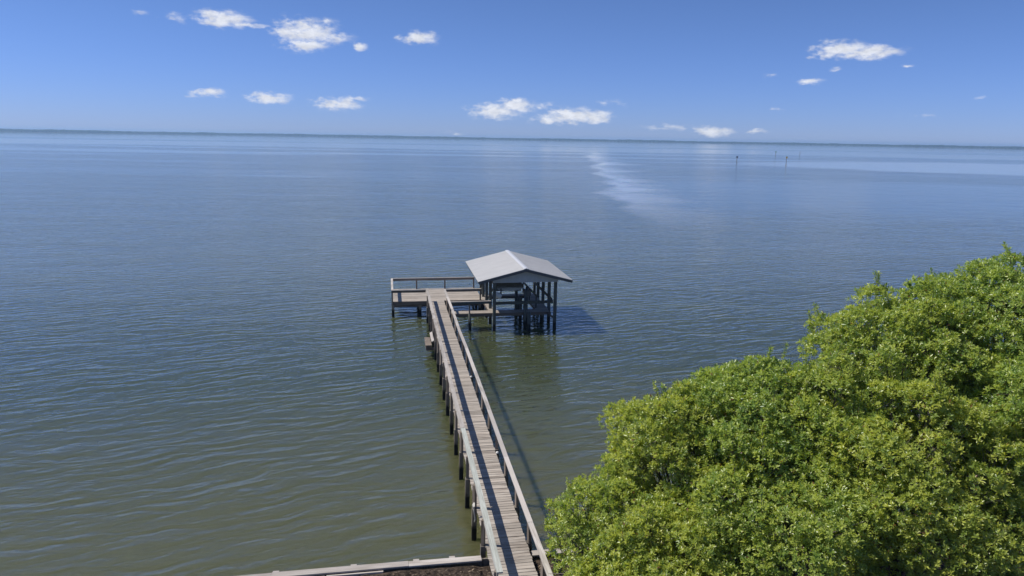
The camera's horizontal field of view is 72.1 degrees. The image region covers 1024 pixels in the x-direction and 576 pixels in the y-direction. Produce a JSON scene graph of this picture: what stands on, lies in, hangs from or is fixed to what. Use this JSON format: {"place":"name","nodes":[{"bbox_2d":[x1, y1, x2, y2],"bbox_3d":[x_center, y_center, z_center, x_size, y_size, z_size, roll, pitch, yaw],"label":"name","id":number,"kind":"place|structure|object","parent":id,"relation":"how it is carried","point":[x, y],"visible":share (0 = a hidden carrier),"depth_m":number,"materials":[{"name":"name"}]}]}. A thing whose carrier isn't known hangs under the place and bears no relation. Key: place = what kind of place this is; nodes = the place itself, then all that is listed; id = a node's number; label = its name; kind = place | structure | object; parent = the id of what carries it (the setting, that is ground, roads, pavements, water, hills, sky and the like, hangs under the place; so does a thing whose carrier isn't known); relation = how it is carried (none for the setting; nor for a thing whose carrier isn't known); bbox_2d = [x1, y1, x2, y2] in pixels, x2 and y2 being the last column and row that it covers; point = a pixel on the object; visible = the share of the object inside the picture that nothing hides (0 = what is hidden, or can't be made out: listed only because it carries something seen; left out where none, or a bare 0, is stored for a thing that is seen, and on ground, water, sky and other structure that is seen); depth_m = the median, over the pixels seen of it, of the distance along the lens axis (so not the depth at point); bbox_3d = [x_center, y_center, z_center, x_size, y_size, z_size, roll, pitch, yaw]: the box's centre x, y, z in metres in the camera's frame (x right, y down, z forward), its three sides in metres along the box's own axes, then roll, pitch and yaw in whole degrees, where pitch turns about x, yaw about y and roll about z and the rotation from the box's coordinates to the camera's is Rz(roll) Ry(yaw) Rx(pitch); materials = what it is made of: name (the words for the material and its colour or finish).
{"place":"outdoors","nodes":[
{"label":"outdoors","id":0,"kind":"place"},
{"bbox_2d":[0,132,1023,575],"bbox_3d":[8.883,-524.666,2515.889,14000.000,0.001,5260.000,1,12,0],"label":"water","id":1,"kind":"structure","parent":0,"point":[216,358],"depth_m":53.41,"materials":[{"name":"blue liquid"}]},
{"bbox_2d":[391,277,481,316],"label":"dock platform","id":2,"kind":"structure","parent":1,"relation":"in","point":[416,297],"depth_m":50.85,"materials":[{"name":"grey wood"}]},
{"bbox_2d":[426,289,552,575],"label":"pier","id":3,"kind":"structure","parent":1,"relation":"in","point":[505,545],"depth_m":24.92,"materials":[{"name":"grey wood"}]},
{"bbox_2d":[424,332,433,350],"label":"landing box","id":4,"kind":"object","parent":3,"relation":"attached to","point":[428,342],"visible":0.97,"depth_m":40.67,"materials":[{"name":"grey wood"}]},
{"bbox_2d":[451,250,572,331],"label":"boathouse","id":5,"kind":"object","parent":1,"relation":"in","point":[506,266],"visible":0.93,"depth_m":47.22,"materials":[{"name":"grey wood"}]},
{"bbox_2d":[492,286,531,328],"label":"lift","id":6,"kind":"object","parent":1,"relation":"in","point":[526,292],"visible":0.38,"depth_m":46.92,"materials":[{"name":"metal"}]},
{"bbox_2d":[492,281,522,298],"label":"boat","id":7,"kind":"object","parent":6,"relation":"on","point":[501,287],"visible":0.45,"depth_m":46.66,"materials":[{"name":"paint"}]},
{"bbox_2d":[0,0,1023,146],"label":"sky","id":8,"kind":"structure","parent":0,"point":[891,72],"materials":[{"name":"blue"}]},
{"bbox_2d":[48,132,999,148],"bbox_3d":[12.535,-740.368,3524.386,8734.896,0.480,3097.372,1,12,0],"label":"shore","id":9,"kind":"structure","parent":0,"point":[494,139],"depth_m":3780.06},
{"bbox_2d":[0,129,1023,148],"bbox_3d":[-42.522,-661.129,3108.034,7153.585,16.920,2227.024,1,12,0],"label":"treeline","id":10,"kind":"object","parent":9,"relation":"on","point":[274,134],"visible":0.95,"depth_m":3778.63,"materials":[{"name":"green plant"}]},
{"bbox_2d":[360,522,993,575],"bbox_3d":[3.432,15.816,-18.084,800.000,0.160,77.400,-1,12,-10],"label":"ground","id":11,"kind":"structure","parent":0,"point":[485,570],"depth_m":19.21,"materials":[{"name":"soil"}]},
{"bbox_2d":[359,560,561,575],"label":"mulch chips","id":12,"kind":"object","parent":11,"relation":"on","point":[468,571],"visible":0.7,"depth_m":19.17,"materials":[{"name":"brown wood"}]},
{"bbox_2d":[239,520,941,575],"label":"seawall","id":13,"kind":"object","parent":11,"relation":"on","point":[380,568],"visible":0.2,"depth_m":19.33,"materials":[{"name":"grey concrete"}]},
{"bbox_2d":[542,462,691,575],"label":"bay tree","id":14,"kind":"object","parent":11,"relation":"on","point":[606,503],"visible":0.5,"depth_m":17.13,"materials":[{"name":"green plant"}]},
{"bbox_2d":[570,500,775,575],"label":"bay tree","id":15,"kind":"object","parent":11,"relation":"on","point":[629,533],"visible":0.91,"depth_m":15.15,"materials":[{"name":"green plant"}]},
{"bbox_2d":[596,380,777,553],"bbox_3d":[4.861,5.192,18.208,5.148,5.901,4.989,1,12,0],"label":"bay tree","id":16,"kind":"object","parent":11,"relation":"on","point":[627,457],"visible":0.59,"depth_m":17.14,"materials":[{"name":"green plant"}]},
{"bbox_2d":[640,342,858,563],"bbox_3d":[6.115,4.745,18.338,5.019,6.748,5.525,-9,16,-40],"label":"bay tree","id":17,"kind":"object","parent":11,"relation":"on","point":[747,384],"visible":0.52,"depth_m":16.93,"materials":[{"name":"green plant"}]},
{"bbox_2d":[664,422,910,575],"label":"bay tree","id":18,"kind":"object","parent":11,"relation":"on","point":[811,539],"visible":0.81,"depth_m":14.76,"materials":[{"name":"green plant"}]},
{"bbox_2d":[733,336,912,575],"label":"bay tree","id":19,"kind":"object","parent":11,"relation":"on","point":[816,412],"visible":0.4,"depth_m":16.38,"materials":[{"name":"green plant"}]},
{"bbox_2d":[788,363,1023,575],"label":"bay tree","id":20,"kind":"object","parent":11,"relation":"on","point":[901,557],"visible":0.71,"depth_m":14.60,"materials":[{"name":"green plant"}]},
{"bbox_2d":[796,270,1020,575],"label":"bay tree","id":21,"kind":"object","parent":11,"relation":"on","point":[961,349],"visible":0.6,"depth_m":17.05,"materials":[{"name":"green plant"}]},
{"bbox_2d":[884,241,1023,564],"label":"bay tree","id":22,"kind":"object","parent":11,"relation":"on","point":[1004,295],"visible":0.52,"depth_m":17.81,"materials":[{"name":"green plant"}]},
{"bbox_2d":[899,351,1023,575],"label":"bay tree","id":23,"kind":"object","parent":11,"relation":"on","point":[1016,370],"visible":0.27,"depth_m":15.52,"materials":[{"name":"green plant"}]}
]}

